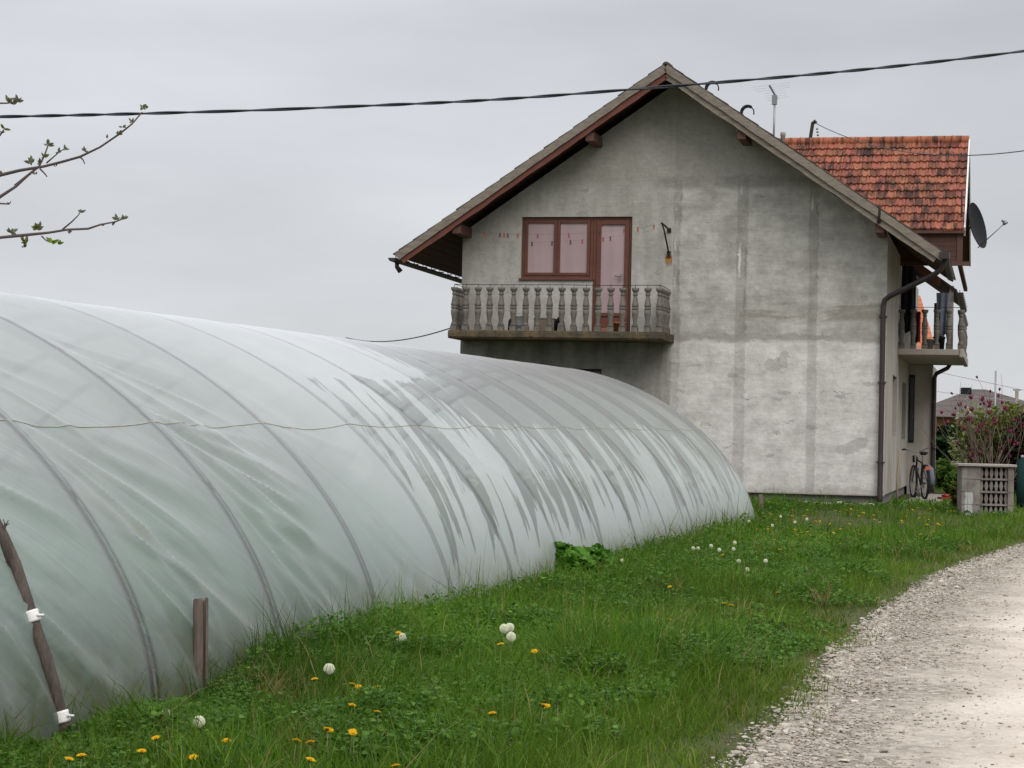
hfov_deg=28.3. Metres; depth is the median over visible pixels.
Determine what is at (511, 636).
dandelion
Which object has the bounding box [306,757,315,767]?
dandelion
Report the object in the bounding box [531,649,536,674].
dandelion
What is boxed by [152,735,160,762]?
dandelion
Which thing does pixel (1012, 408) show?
shrub
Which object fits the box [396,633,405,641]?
dandelion
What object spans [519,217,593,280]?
window
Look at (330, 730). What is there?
dandelion
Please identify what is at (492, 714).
dandelion
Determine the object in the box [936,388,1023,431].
house
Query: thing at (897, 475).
stick
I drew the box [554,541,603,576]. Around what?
dock plant
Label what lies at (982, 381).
wire
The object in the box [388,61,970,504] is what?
house
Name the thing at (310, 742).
dandelion
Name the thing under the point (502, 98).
power cable
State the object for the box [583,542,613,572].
dock plant
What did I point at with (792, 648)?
clover
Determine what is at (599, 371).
window
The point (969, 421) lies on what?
magnolia
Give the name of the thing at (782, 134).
vent pipe
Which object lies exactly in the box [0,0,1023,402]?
sky
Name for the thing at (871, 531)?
grass
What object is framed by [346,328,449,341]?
service cable
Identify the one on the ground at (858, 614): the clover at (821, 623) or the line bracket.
the clover at (821, 623)
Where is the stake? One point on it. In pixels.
(760, 499)
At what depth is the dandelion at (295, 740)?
8.75 m
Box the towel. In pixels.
[915,311,920,342]
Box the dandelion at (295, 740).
[292,738,299,766]
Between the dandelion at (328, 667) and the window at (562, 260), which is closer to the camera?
the dandelion at (328, 667)
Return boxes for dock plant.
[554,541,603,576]
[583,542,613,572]
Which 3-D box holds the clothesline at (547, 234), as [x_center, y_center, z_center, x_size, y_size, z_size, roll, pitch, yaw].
[0.909,-2.885,37.806,3.766,0.205,0.002,1,-1,10]
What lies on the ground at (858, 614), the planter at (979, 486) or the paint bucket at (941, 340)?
the planter at (979, 486)
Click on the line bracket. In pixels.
(668, 257)
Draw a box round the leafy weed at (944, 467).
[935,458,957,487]
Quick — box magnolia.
[912,376,1023,477]
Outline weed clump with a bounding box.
[948,479,956,505]
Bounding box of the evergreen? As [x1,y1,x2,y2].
[935,422,972,460]
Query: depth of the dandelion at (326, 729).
8.88 m
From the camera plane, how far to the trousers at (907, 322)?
41.57 m
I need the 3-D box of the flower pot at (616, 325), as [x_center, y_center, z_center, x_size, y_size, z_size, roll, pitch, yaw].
[1.993,-1.044,37.689,0.270,0.200,0.263,1,-1,0]
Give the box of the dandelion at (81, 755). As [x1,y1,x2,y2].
[76,753,85,767]
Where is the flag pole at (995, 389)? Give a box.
[994,371,996,405]
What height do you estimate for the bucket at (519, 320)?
0.333 m
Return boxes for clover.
[0,599,830,767]
[424,534,921,635]
[688,496,1023,553]
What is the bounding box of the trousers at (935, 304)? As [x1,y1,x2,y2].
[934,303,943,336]
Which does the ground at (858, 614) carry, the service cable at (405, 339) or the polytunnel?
the polytunnel
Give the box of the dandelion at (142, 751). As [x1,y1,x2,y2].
[137,749,145,766]
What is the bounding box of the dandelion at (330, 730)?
[324,727,333,754]
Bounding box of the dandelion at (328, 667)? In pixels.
[323,663,334,689]
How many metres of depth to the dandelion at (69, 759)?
7.98 m
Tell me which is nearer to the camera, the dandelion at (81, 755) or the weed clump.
the dandelion at (81, 755)
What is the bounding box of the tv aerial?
[755,82,789,135]
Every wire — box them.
[937,391,1023,402]
[944,373,1021,389]
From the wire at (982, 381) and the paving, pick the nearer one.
the paving
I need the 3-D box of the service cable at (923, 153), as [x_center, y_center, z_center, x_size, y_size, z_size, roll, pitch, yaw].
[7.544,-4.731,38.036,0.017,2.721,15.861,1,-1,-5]
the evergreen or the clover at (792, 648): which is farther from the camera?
the evergreen
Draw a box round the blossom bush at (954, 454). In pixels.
[947,396,1001,469]
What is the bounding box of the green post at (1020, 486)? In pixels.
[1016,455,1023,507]
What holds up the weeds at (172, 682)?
on the soil
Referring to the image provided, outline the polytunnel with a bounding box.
[0,292,754,701]
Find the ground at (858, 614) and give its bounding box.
[42,490,1023,767]
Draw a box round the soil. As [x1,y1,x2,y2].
[0,617,309,740]
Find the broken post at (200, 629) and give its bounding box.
[193,597,207,697]
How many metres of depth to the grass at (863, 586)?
17.79 m
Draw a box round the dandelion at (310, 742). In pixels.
[305,740,313,765]
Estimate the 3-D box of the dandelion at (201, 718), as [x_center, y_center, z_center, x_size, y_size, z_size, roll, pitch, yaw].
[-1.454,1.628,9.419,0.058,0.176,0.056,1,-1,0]
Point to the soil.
(290, 618)
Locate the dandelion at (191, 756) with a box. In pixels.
[189,754,196,766]
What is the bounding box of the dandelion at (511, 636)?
[506,632,515,659]
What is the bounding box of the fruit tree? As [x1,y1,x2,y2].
[0,95,147,247]
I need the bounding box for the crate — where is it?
[533,318,555,330]
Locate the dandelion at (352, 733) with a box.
[350,730,356,763]
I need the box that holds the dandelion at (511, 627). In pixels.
[507,623,513,643]
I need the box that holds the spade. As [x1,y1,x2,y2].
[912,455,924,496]
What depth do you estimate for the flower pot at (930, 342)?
41.41 m
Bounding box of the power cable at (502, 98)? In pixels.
[0,50,1023,117]
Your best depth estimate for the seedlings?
15.04 m
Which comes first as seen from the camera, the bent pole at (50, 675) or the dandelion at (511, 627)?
the bent pole at (50, 675)
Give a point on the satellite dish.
(977, 227)
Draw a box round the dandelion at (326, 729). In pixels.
[323,727,330,762]
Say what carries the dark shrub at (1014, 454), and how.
on the ground at (858, 614)
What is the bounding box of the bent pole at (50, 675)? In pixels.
[0,519,73,734]
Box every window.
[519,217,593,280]
[578,369,601,374]
[908,375,914,441]
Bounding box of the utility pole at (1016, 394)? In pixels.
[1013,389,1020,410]
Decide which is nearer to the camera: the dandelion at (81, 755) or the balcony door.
the dandelion at (81, 755)
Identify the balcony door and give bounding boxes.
[592,217,631,331]
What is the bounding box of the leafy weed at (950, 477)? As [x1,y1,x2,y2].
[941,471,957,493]
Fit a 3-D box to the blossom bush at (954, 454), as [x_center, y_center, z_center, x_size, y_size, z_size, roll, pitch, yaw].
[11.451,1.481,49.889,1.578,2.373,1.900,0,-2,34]
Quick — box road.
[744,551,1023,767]
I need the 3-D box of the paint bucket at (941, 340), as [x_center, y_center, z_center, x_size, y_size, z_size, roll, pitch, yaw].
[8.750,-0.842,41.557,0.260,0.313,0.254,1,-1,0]
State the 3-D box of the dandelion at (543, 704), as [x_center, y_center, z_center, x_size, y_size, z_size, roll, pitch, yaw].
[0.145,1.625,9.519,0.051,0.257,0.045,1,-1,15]
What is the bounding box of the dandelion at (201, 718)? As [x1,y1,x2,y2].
[193,716,205,727]
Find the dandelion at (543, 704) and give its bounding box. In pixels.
[539,703,547,730]
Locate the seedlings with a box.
[0,455,719,727]
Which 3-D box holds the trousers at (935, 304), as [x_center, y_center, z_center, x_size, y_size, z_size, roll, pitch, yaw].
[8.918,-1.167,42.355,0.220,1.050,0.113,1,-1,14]
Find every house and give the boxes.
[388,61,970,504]
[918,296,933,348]
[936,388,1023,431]
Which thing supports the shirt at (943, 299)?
hanging from the house at (764, 341)
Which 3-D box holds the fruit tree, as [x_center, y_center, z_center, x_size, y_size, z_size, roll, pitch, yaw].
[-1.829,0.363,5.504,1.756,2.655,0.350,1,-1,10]
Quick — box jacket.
[901,266,913,318]
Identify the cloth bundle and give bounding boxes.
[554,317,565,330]
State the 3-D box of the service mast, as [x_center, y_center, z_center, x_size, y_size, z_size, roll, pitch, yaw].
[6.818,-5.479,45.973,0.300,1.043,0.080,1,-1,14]
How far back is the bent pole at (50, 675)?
9.69 m
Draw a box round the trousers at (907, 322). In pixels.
[904,317,910,332]
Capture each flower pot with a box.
[612,322,626,330]
[922,339,933,348]
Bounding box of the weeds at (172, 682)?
[0,515,740,748]
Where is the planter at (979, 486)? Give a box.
[953,463,1016,515]
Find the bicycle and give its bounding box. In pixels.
[902,447,935,498]
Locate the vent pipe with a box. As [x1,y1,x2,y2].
[780,132,785,141]
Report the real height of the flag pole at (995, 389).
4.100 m
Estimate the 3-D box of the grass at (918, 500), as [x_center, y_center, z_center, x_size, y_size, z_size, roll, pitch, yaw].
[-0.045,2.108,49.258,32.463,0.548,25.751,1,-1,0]
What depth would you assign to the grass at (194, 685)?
11.07 m
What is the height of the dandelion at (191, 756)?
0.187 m
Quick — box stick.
[896,450,899,499]
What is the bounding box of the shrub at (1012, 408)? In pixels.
[956,400,1023,491]
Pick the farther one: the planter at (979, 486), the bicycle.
the bicycle
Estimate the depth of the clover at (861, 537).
27.63 m
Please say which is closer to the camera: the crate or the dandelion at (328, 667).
the dandelion at (328, 667)
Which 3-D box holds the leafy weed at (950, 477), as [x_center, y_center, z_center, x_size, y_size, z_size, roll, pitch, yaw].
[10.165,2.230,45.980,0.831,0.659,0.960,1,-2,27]
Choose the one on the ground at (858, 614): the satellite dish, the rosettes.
the rosettes
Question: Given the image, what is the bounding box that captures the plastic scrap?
[26,682,67,732]
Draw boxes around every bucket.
[515,313,528,329]
[933,335,945,348]
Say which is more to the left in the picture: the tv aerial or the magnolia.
the tv aerial
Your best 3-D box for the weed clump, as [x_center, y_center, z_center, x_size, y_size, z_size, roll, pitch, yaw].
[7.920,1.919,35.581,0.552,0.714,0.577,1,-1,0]
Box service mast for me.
[809,120,818,136]
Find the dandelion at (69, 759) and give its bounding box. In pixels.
[65,757,73,767]
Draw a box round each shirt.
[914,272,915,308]
[936,293,949,335]
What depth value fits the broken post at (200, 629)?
11.28 m
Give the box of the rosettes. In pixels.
[5,536,885,767]
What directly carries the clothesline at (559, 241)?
attached to the line bracket
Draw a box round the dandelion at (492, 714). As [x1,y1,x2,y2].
[489,711,495,722]
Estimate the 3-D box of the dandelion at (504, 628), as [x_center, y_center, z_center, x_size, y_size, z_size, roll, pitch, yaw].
[-0.053,1.678,13.041,0.060,0.272,0.062,1,-1,0]
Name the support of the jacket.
hanging from the house at (764, 341)
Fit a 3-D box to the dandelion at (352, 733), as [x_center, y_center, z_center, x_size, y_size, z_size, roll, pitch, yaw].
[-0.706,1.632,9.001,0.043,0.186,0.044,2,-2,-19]
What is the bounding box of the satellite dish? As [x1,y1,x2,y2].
[961,189,1007,247]
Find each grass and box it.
[0,557,866,767]
[167,528,707,698]
[397,514,962,647]
[638,487,1023,569]
[820,485,1015,506]
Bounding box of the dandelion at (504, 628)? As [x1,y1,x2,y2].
[499,624,508,656]
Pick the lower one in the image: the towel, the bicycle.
the bicycle
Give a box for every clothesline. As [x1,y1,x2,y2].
[463,226,646,234]
[468,229,658,242]
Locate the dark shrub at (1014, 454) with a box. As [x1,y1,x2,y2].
[997,413,1023,488]
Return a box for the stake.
[759,494,763,510]
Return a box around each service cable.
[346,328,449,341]
[816,123,1023,155]
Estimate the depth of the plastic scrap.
9.85 m
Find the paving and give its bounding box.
[903,494,949,502]
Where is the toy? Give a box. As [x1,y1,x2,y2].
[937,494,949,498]
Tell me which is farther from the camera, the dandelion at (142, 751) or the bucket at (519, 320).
the bucket at (519, 320)
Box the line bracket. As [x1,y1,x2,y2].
[661,222,671,264]

